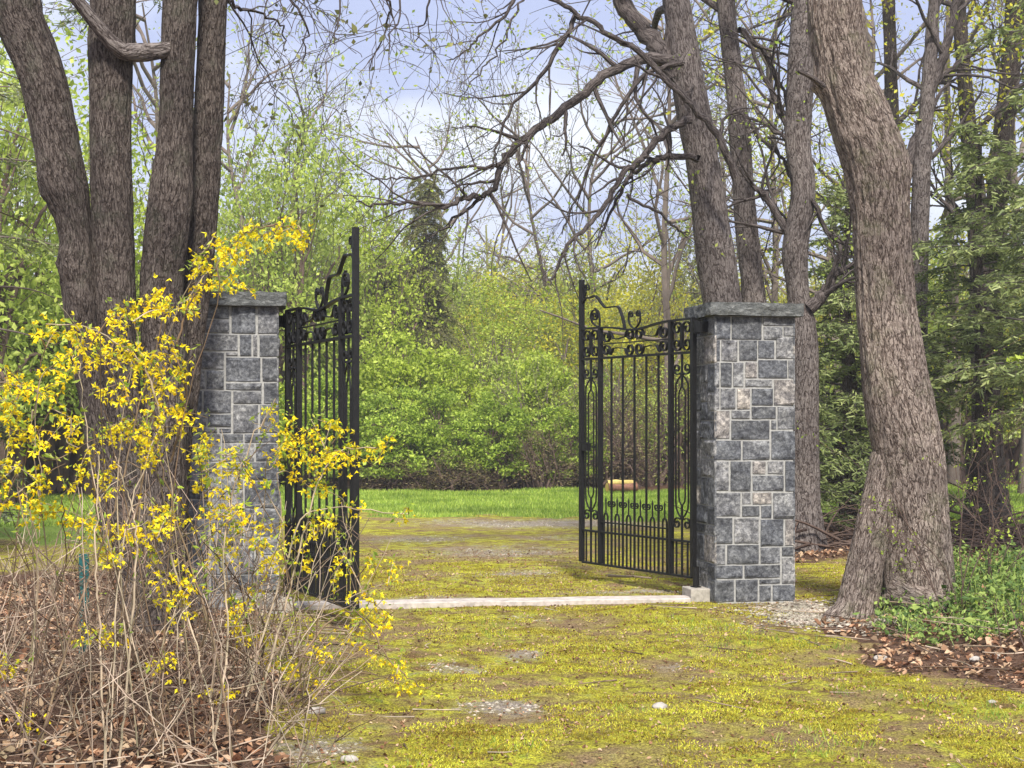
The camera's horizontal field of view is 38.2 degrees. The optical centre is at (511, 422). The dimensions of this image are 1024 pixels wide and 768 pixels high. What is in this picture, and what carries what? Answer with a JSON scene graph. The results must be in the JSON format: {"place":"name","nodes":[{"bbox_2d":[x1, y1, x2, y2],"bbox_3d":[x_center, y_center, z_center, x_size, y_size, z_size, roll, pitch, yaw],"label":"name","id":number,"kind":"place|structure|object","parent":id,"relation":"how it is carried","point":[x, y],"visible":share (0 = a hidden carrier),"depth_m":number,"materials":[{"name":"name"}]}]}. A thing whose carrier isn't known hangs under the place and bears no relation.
{"place":"outdoors","nodes":[
{"label":"outdoors","id":0,"kind":"place"},
{"bbox_2d":[0,474,1023,767],"bbox_3d":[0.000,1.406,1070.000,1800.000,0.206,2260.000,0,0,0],"label":"ground","id":1,"kind":"structure","parent":0,"point":[470,536],"depth_m":8.54,"materials":[{"name":"plant"}]},
{"bbox_2d":[0,402,35,523],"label":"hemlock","id":2,"kind":"object","parent":1,"relation":"on","point":[5,515],"visible":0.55,"depth_m":17.40,"materials":[{"name":"green plant"}]},
{"bbox_2d":[0,15,89,413],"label":"hemlock","id":3,"kind":"object","parent":1,"relation":"on","point":[24,239],"visible":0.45,"depth_m":15.34,"materials":[{"name":"green plant"}]},
{"bbox_2d":[0,294,106,748],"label":"forsythia shrub","id":4,"kind":"object","parent":1,"relation":"on","point":[37,479],"visible":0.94,"depth_m":6.68,"materials":[{"name":"yellow plant"}]},
{"bbox_2d":[0,0,147,503],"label":"young tree","id":5,"kind":"object","parent":1,"relation":"on","point":[9,308],"visible":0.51,"depth_m":25.95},
{"bbox_2d":[79,554,88,653],"bbox_3d":[-2.607,1.180,8.997,0.051,0.760,0.052,0,0,40],"label":"garden stake","id":6,"kind":"object","parent":1,"relation":"on","point":[81,565],"visible":0.23,"depth_m":9.00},
{"bbox_2d":[45,0,161,534],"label":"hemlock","id":7,"kind":"object","parent":1,"relation":"on","point":[74,11],"visible":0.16,"depth_m":20.12,"materials":[{"name":"green plant"}]},
{"bbox_2d":[14,0,267,387],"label":"bare tree","id":8,"kind":"object","parent":1,"relation":"on","point":[154,101],"visible":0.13,"depth_m":34.11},
{"bbox_2d":[1,68,280,394],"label":"budding tree","id":9,"kind":"object","parent":1,"relation":"on","point":[134,192],"visible":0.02,"depth_m":34.10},
{"bbox_2d":[0,2,312,495],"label":"young tree","id":10,"kind":"object","parent":1,"relation":"on","point":[69,473],"visible":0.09,"depth_m":29.56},
{"bbox_2d":[33,207,312,767],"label":"forsythia shrub","id":11,"kind":"object","parent":1,"relation":"on","point":[147,429],"visible":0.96,"depth_m":6.76,"materials":[{"name":"yellow plant"}]},
{"bbox_2d":[135,206,225,379],"bbox_3d":[-9.565,-1.963,36.219,8.060,7.131,7.172,0,0,23],"label":"young tree","id":12,"kind":"object","parent":1,"relation":"on","point":[220,272],"depth_m":36.16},
{"bbox_2d":[0,438,392,767],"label":"dry stems","id":13,"kind":"object","parent":1,"relation":"on","point":[94,624],"visible":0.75,"depth_m":6.91,"materials":[{"name":"plant"}]},
{"bbox_2d":[139,398,315,758],"bbox_3d":[-1.345,0.679,7.081,0.798,1.590,1.565,0,0,0],"label":"forsythia shrub","id":14,"kind":"object","parent":1,"relation":"on","point":[206,481],"visible":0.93,"depth_m":7.01,"materials":[{"name":"yellow plant"}]},
{"bbox_2d":[187,291,286,613],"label":"stone gate pillar","id":15,"kind":"structure","parent":1,"relation":"on","point":[239,384],"depth_m":11.21,"materials":[{"name":"stone"}]},
{"bbox_2d":[279,227,358,609],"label":"iron gate","id":16,"kind":"structure","parent":15,"relation":"attached to","point":[342,328],"depth_m":10.63,"materials":[{"name":"metal"}]},
{"bbox_2d":[79,0,409,302],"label":"bare tree","id":17,"kind":"object","parent":1,"relation":"on","point":[233,119],"visible":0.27,"depth_m":40.59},
{"bbox_2d":[212,184,287,290],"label":"budding tree","id":18,"kind":"object","parent":1,"relation":"on","point":[226,238],"depth_m":47.43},
{"bbox_2d":[0,0,506,633],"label":"multi stem tree","id":19,"kind":"object","parent":1,"relation":"on","point":[96,260],"visible":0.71,"depth_m":10.10,"materials":[{"name":"brown plant"}]},
{"bbox_2d":[134,70,427,482],"bbox_3d":[-6.084,-3.583,36.404,7.725,10.618,9.028,0,0,4],"label":"young tree","id":20,"kind":"object","parent":1,"relation":"on","point":[273,271],"visible":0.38,"depth_m":36.59,"materials":[{"name":"plant"}]},
{"bbox_2d":[278,596,293,612],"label":"footing block","id":21,"kind":"structure","parent":1,"relation":"on","point":[288,605],"depth_m":11.38,"materials":[{"name":"stone"}]},
{"bbox_2d":[213,126,369,369],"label":"budding tree","id":22,"kind":"object","parent":1,"relation":"on","point":[223,193],"visible":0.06,"depth_m":41.64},
{"bbox_2d":[278,374,328,478],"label":"leafy shrub","id":23,"kind":"object","parent":1,"relation":"on","point":[281,391],"visible":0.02,"depth_m":33.62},
{"bbox_2d":[218,0,412,300],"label":"bare tree","id":24,"kind":"object","parent":1,"relation":"on","point":[313,114],"visible":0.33,"depth_m":42.83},
{"bbox_2d":[306,707,325,713],"bbox_3d":[-0.985,1.452,7.427,0.102,0.052,0.078,0,0,0],"label":"stone","id":25,"kind":"object","parent":1,"relation":"on","point":[322,711],"visible":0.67,"depth_m":7.40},
{"bbox_2d":[212,399,439,731],"bbox_3d":[-0.973,0.670,7.477,1.234,1.589,1.076,0,0,0],"label":"forsythia shrub","id":26,"kind":"object","parent":1,"relation":"on","point":[318,481],"visible":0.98,"depth_m":7.43,"materials":[{"name":"yellow plant"}]},
{"bbox_2d":[278,368,373,488],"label":"leafy shrub","id":27,"kind":"object","parent":1,"relation":"on","point":[330,401],"visible":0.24,"depth_m":32.27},
{"bbox_2d":[229,112,452,407],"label":"budding tree","id":28,"kind":"object","parent":1,"relation":"on","point":[350,187],"visible":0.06,"depth_m":43.75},
{"bbox_2d":[340,755,358,762],"bbox_3d":[-0.700,1.447,6.355,0.063,0.040,0.060,0,0,-44],"label":"stone","id":29,"kind":"object","parent":1,"relation":"on","point":[348,758],"visible":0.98,"depth_m":6.34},
{"bbox_2d":[257,163,485,473],"bbox_3d":[-3.732,-2.626,40.017,5.334,8.601,7.818,0,0,26],"label":"young tree","id":30,"kind":"object","parent":1,"relation":"on","point":[383,313],"visible":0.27,"depth_m":39.76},
{"bbox_2d":[307,382,451,489],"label":"leafy shrub","id":31,"kind":"object","parent":1,"relation":"on","point":[379,430],"visible":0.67,"depth_m":31.90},
{"bbox_2d":[363,258,416,392],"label":"arborvitae","id":32,"kind":"object","parent":1,"relation":"on","point":[387,280],"visible":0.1,"depth_m":40.82,"materials":[{"name":"green plant"}]},
{"bbox_2d":[330,455,456,489],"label":"twiggy shrub","id":33,"kind":"object","parent":1,"relation":"on","point":[397,484],"visible":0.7,"depth_m":31.62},
{"bbox_2d":[333,209,459,346],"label":"budding tree","id":34,"kind":"object","parent":1,"relation":"on","point":[407,220],"visible":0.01,"depth_m":45.83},
{"bbox_2d":[346,326,457,484],"bbox_3d":[-2.678,-0.376,35.267,3.540,3.930,4.364,0,0,5],"label":"leafy shrub","id":35,"kind":"object","parent":1,"relation":"on","point":[398,371],"visible":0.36,"depth_m":34.76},
{"bbox_2d":[345,87,479,329],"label":"bare tree","id":36,"kind":"object","parent":1,"relation":"on","point":[391,188],"visible":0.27,"depth_m":45.95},
{"bbox_2d":[396,175,470,404],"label":"arborvitae","id":37,"kind":"object","parent":1,"relation":"on","point":[419,231],"visible":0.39,"depth_m":41.70,"materials":[{"name":"green plant"}]},
{"bbox_2d":[279,46,598,310],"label":"bare tree","id":38,"kind":"object","parent":1,"relation":"on","point":[417,164],"visible":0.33,"depth_m":52.38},
{"bbox_2d":[375,236,513,345],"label":"budding tree","id":39,"kind":"object","parent":1,"relation":"on","point":[449,270],"visible":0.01,"depth_m":51.90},
{"bbox_2d":[379,448,521,490],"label":"twiggy shrub","id":40,"kind":"object","parent":1,"relation":"on","point":[457,482],"visible":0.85,"depth_m":31.76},
{"bbox_2d":[391,384,512,487],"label":"leafy shrub","id":41,"kind":"object","parent":1,"relation":"on","point":[437,403],"visible":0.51,"depth_m":32.56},
{"bbox_2d":[398,341,514,478],"bbox_3d":[-1.285,-0.210,35.813,3.938,3.604,3.852,0,0,-25],"label":"leafy shrub","id":42,"kind":"object","parent":1,"relation":"on","point":[458,372],"visible":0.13,"depth_m":35.42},
{"bbox_2d":[411,221,543,377],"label":"budding tree","id":43,"kind":"object","parent":1,"relation":"on","point":[471,262],"visible":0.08,"depth_m":49.81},
{"bbox_2d":[430,388,539,489],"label":"leafy shrub","id":44,"kind":"object","parent":1,"relation":"on","point":[514,416],"visible":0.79,"depth_m":32.50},
{"bbox_2d":[419,261,562,367],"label":"young tree","id":45,"kind":"object","parent":1,"relation":"on","point":[465,300],"visible":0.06,"depth_m":47.74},
{"bbox_2d":[294,595,690,609],"bbox_3d":[-0.135,1.472,11.908,3.230,0.095,0.244,0,0,-8],"label":"threshold stone","id":46,"kind":"object","parent":1,"relation":"on","point":[465,602],"visible":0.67,"depth_m":11.85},
{"bbox_2d":[449,322,551,421],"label":"twiggy shrub","id":47,"kind":"object","parent":1,"relation":"on","point":[487,360],"visible":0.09,"depth_m":37.33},
{"bbox_2d":[463,233,549,345],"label":"budding tree","id":48,"kind":"object","parent":1,"relation":"on","point":[502,269],"visible":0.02,"depth_m":56.68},
{"bbox_2d":[2,225,1014,456],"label":"woods","id":49,"kind":"object","parent":1,"relation":"on","point":[458,261],"visible":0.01,"depth_m":64.80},
{"bbox_2d":[431,256,588,375],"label":"young tree","id":50,"kind":"object","parent":1,"relation":"on","point":[511,311],"visible":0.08,"depth_m":45.65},
{"bbox_2d":[0,587,1023,767],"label":"fallen twigs","id":51,"kind":"object","parent":1,"relation":"on","point":[317,641],"visible":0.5,"depth_m":7.99,"materials":[{"name":"wood"}]},
{"bbox_2d":[0,530,1023,767],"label":"leaf litter","id":52,"kind":"object","parent":1,"relation":"on","point":[282,757],"visible":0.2,"depth_m":8.38,"materials":[{"name":"plant"}]},
{"bbox_2d":[256,0,768,380],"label":"drooping tree","id":53,"kind":"object","parent":1,"relation":"on","point":[672,59],"visible":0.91,"depth_m":15.53,"materials":[{"name":"brown plant"}]},
{"bbox_2d":[435,259,589,411],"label":"budding tree","id":54,"kind":"object","parent":1,"relation":"on","point":[496,323],"visible":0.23,"depth_m":42.70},
{"bbox_2d":[460,355,574,481],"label":"leafy shrub","id":55,"kind":"object","parent":1,"relation":"on","point":[497,368],"visible":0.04,"depth_m":36.27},
{"bbox_2d":[402,10,648,348],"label":"bare tree","id":56,"kind":"object","parent":1,"relation":"on","point":[517,124],"visible":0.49,"depth_m":49.60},
{"bbox_2d":[457,83,601,310],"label":"bare tree","id":57,"kind":"object","parent":1,"relation":"on","point":[512,191],"visible":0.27,"depth_m":60.32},
{"bbox_2d":[459,346,619,485],"bbox_3d":[0.671,0.068,34.728,4.110,3.690,3.974,0,0,3],"label":"twiggy shrub","id":58,"kind":"object","parent":1,"relation":"on","point":[533,391],"visible":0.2,"depth_m":34.20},
{"bbox_2d":[495,418,605,488],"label":"twiggy shrub","id":59,"kind":"object","parent":1,"relation":"on","point":[537,479],"visible":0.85,"depth_m":32.35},
{"bbox_2d":[487,345,620,481],"bbox_3d":[0.918,-0.156,35.284,4.200,3.488,4.109,0,0,-13],"label":"leafy shrub","id":60,"kind":"object","parent":1,"relation":"on","point":[533,362],"visible":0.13,"depth_m":34.86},
{"bbox_2d":[478,228,635,352],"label":"budding tree","id":61,"kind":"object","parent":1,"relation":"on","point":[557,275],"visible":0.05,"depth_m":53.24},
{"bbox_2d":[468,245,657,410],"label":"young tree","id":62,"kind":"object","parent":1,"relation":"on","point":[558,307],"visible":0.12,"depth_m":44.84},
{"bbox_2d":[512,403,618,486],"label":"leafy shrub","id":63,"kind":"object","parent":1,"relation":"on","point":[569,424],"visible":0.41,"depth_m":33.08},
{"bbox_2d":[407,5,766,384],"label":"bare tree","id":64,"kind":"object","parent":1,"relation":"on","point":[587,195],"visible":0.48,"depth_m":47.33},
{"bbox_2d":[513,276,680,441],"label":"budding tree","id":65,"kind":"object","parent":1,"relation":"on","point":[567,342],"visible":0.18,"depth_m":41.72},
{"bbox_2d":[545,332,666,483],"bbox_3d":[2.114,-0.107,36.016,4.223,4.152,4.367,0,0,7],"label":"twiggy shrub","id":66,"kind":"object","parent":1,"relation":"on","point":[618,396],"visible":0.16,"depth_m":35.53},
{"bbox_2d":[548,212,674,371],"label":"budding tree","id":67,"kind":"object","parent":1,"relation":"on","point":[609,261],"visible":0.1,"depth_m":52.76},
{"bbox_2d":[530,224,701,455],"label":"young tree","id":68,"kind":"object","parent":1,"relation":"on","point":[637,307],"visible":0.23,"depth_m":43.66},
{"bbox_2d":[555,381,683,487],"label":"twiggy shrub","id":69,"kind":"object","parent":1,"relation":"on","point":[628,464],"visible":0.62,"depth_m":33.32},
{"bbox_2d":[605,479,637,491],"bbox_3d":[2.300,1.332,31.002,0.664,0.276,0.252,0,0,-14],"label":"cut log","id":70,"kind":"object","parent":1,"relation":"on","point":[617,485],"visible":0.73,"depth_m":30.92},
{"bbox_2d":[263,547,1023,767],"bbox_3d":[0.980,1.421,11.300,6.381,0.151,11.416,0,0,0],"label":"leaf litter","id":71,"kind":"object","parent":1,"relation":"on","point":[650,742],"visible":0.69,"depth_m":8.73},
{"bbox_2d":[266,560,1023,767],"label":"moss","id":72,"kind":"object","parent":1,"relation":"on","point":[981,693],"visible":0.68,"depth_m":8.07,"materials":[{"name":"plant"}]},
{"bbox_2d":[608,574,651,578],"bbox_3d":[1.040,1.393,13.371,0.444,0.038,0.134,0,0,34],"label":"fallen stick","id":73,"kind":"object","parent":72,"relation":"on","point":[621,576],"visible":1,"depth_m":13.41,"materials":[{"name":"wood"}]},
{"bbox_2d":[606,343,689,485],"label":"twiggy shrub","id":74,"kind":"object","parent":1,"relation":"on","point":[663,469],"visible":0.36,"depth_m":34.05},
{"bbox_2d":[652,702,667,708],"bbox_3d":[0.756,1.453,7.571,0.082,0.041,0.068,0,0,0],"label":"stone","id":75,"kind":"object","parent":1,"relation":"on","point":[662,705],"visible":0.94,"depth_m":7.55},
{"bbox_2d":[532,0,790,435],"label":"bare tree","id":76,"kind":"object","parent":1,"relation":"on","point":[667,288],"visible":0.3,"depth_m":39.91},
{"bbox_2d":[452,0,923,352],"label":"bare tree","id":77,"kind":"object","parent":1,"relation":"on","point":[751,269],"visible":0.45,"depth_m":17.40,"materials":[{"name":"brown plant"}]},
{"bbox_2d":[592,0,785,354],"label":"bare tree","id":78,"kind":"object","parent":1,"relation":"on","point":[681,181],"visible":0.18,"depth_m":45.88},
{"bbox_2d":[601,207,783,426],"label":"budding tree","id":79,"kind":"object","parent":1,"relation":"on","point":[692,279],"visible":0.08,"depth_m":49.68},
{"bbox_2d":[682,586,710,601],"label":"footing block","id":80,"kind":"structure","parent":1,"relation":"on","point":[702,594],"depth_m":12.08,"materials":[{"name":"stone"}]},
{"bbox_2d":[574,0,854,552],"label":"bare tree","id":81,"kind":"object","parent":1,"relation":"on","point":[795,135],"visible":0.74,"depth_m":16.67,"materials":[{"name":"brown plant"}]},
{"bbox_2d":[629,234,854,414],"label":"young tree","id":82,"kind":"object","parent":1,"relation":"on","point":[781,294],"visible":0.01,"depth_m":41.68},
{"bbox_2d":[684,302,803,603],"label":"stone gate pillar","id":83,"kind":"structure","parent":1,"relation":"on","point":[745,452],"depth_m":12.05,"materials":[{"name":"stone"}]},
{"bbox_2d":[578,279,708,587],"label":"iron gate","id":84,"kind":"structure","parent":83,"relation":"attached to","point":[696,326],"depth_m":12.85,"materials":[{"name":"metal"}]},
{"bbox_2d":[604,0,911,336],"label":"bare tree","id":85,"kind":"object","parent":1,"relation":"on","point":[774,288],"visible":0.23,"depth_m":37.94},
{"bbox_2d":[682,318,868,501],"bbox_3d":[5.575,-0.107,27.058,4.223,4.152,4.367,0,0,-25],"label":"twiggy shrub","id":86,"kind":"object","parent":1,"relation":"on","point":[830,390],"visible":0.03,"depth_m":26.77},
{"bbox_2d":[603,0,1023,287],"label":"deciduous tree","id":87,"kind":"object","parent":1,"relation":"on","point":[891,75],"visible":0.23,"depth_m":21.95,"materials":[{"name":"brown plant"}]},
{"bbox_2d":[638,0,1023,442],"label":"bare tree","id":88,"kind":"object","parent":1,"relation":"on","point":[902,51],"visible":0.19,"depth_m":35.37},
{"bbox_2d":[641,0,1023,351],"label":"deciduous tree","id":89,"kind":"object","parent":1,"relation":"on","point":[919,147],"visible":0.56,"depth_m":19.94,"materials":[{"name":"brown plant"}]},
{"bbox_2d":[819,356,860,530],"bbox_3d":[3.494,0.176,18.149,1.552,2.786,1.711,0,0,36],"label":"hemlock","id":90,"kind":"object","parent":1,"relation":"on","point":[826,464],"visible":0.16,"depth_m":18.04,"materials":[{"name":"green plant"}]},
{"bbox_2d":[665,480,1023,550],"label":"brush pile","id":91,"kind":"object","parent":1,"relation":"on","point":[844,533],"visible":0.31,"depth_m":17.20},
{"bbox_2d":[778,260,931,472],"bbox_3d":[9.712,-1.627,40.446,7.107,6.501,8.306,0,0,18],"label":"young tree","id":92,"kind":"object","parent":1,"relation":"on","point":[852,315],"visible":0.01,"depth_m":39.62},
{"bbox_2d":[708,0,1023,526],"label":"deciduous tree","id":93,"kind":"object","parent":1,"relation":"on","point":[960,36],"visible":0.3,"depth_m":20.93,"materials":[{"name":"brown plant"}]},
{"bbox_2d":[873,655,886,659],"bbox_3d":[2.285,1.465,9.176,0.088,0.043,0.065,0,0,0],"label":"stone","id":94,"kind":"object","parent":1,"relation":"on","point":[875,657],"visible":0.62,"depth_m":9.16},
{"bbox_2d":[808,183,973,526],"bbox_3d":[4.529,-0.806,19.710,3.244,4.744,3.415,0,0,39],"label":"hemlock","id":95,"kind":"object","parent":1,"relation":"on","point":[850,416],"visible":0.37,"depth_m":19.31,"materials":[{"name":"green plant"}]},
{"bbox_2d":[777,0,1023,523],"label":"deciduous tree","id":96,"kind":"object","parent":1,"relation":"on","point":[1006,133],"visible":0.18,"depth_m":21.29,"materials":[{"name":"green plant"}]},
{"bbox_2d":[797,0,1023,620],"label":"leaning tree","id":97,"kind":"object","parent":1,"relation":"on","point":[903,425],"visible":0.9,"depth_m":11.15,"materials":[{"name":"brown plant"}]},
{"bbox_2d":[797,337,1023,616],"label":"sapling","id":98,"kind":"object","parent":1,"relation":"on","point":[960,544],"visible":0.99,"depth_m":10.70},
{"bbox_2d":[824,234,1022,482],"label":"young tree","id":99,"kind":"object","parent":1,"relation":"on","point":[944,424],"visible":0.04,"depth_m":35.51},
{"bbox_2d":[853,538,1023,645],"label":"groundcover","id":100,"kind":"object","parent":1,"relation":"on","point":[996,581],"visible":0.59,"depth_m":10.53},
{"bbox_2d":[873,0,1023,484],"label":"bare tree","id":101,"kind":"object","parent":1,"relation":"on","point":[951,471],"visible":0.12,"depth_m":33.67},
{"bbox_2d":[912,121,1023,537],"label":"hemlock","id":102,"kind":"object","parent":1,"relation":"on","point":[979,341],"visible":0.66,"depth_m":18.52,"materials":[{"name":"green plant"}]},
{"bbox_2d":[913,0,1023,448],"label":"hemlock","id":103,"kind":"object","parent":1,"relation":"on","point":[1015,375],"visible":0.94,"depth_m":14.85,"materials":[{"name":"green needle foliage"},{"name":"dark bark"}]},
{"bbox_2d":[969,656,980,661],"bbox_3d":[2.819,1.441,8.984,0.082,0.043,0.058,0,0,0],"label":"stone","id":104,"kind":"object","parent":1,"relation":"on","point":[973,659],"visible":0.76,"depth_m":8.97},
{"bbox_2d":[927,37,1023,370],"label":"hemlock","id":105,"kind":"object","parent":1,"relation":"on","point":[1021,299],"visible":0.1,"depth_m":25.36,"materials":[{"name":"green plant"}]},
{"bbox_2d":[928,188,1023,479],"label":"young tree","id":106,"kind":"object","parent":1,"relation":"on","point":[1014,457],"visible":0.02,"depth_m":37.45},
{"bbox_2d":[935,0,1023,494],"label":"bare tree","id":107,"kind":"object","parent":1,"relation":"on","point":[1021,466],"visible":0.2,"depth_m":29.61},
{"bbox_2d":[937,399,1023,574],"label":"sapling","id":108,"kind":"object","parent":1,"relation":"on","point":[964,507],"visible":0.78,"depth_m":13.32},
{"bbox_2d":[949,401,1023,595],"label":"sapling","id":109,"kind":"object","parent":1,"relation":"on","point":[980,510],"visible":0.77,"depth_m":11.58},
{"bbox_2d":[1006,352,1023,365],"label":"leafy spray","id":110,"kind":"object","parent":109,"relation":"attached to","point":[1012,358],"visible":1,"depth_m":10.98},
{"bbox_2d":[972,586,1023,646],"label":"sapling","id":111,"kind":"object","parent":1,"relation":"on","point":[1021,627],"visible":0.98,"depth_m":9.29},
{"bbox_2d":[981,212,1023,358],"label":"hemlock","id":112,"kind":"object","parent":1,"relation":"on","point":[1021,346],"visible":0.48,"depth_m":18.32,"materials":[{"name":"green plant"}]},
{"bbox_2d":[0,482,1023,547],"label":"grass","id":113,"kind":"structure","parent":0,"point":[563,499],"depth_m":26.34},
{"bbox_2d":[0,0,1023,320],"label":"sky","id":114,"kind":"structure","parent":0,"point":[561,76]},
{"bbox_2d":[264,519,970,765],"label":"gravel","id":115,"kind":"structure","parent":0,"point":[806,617],"depth_m":11.23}
]}

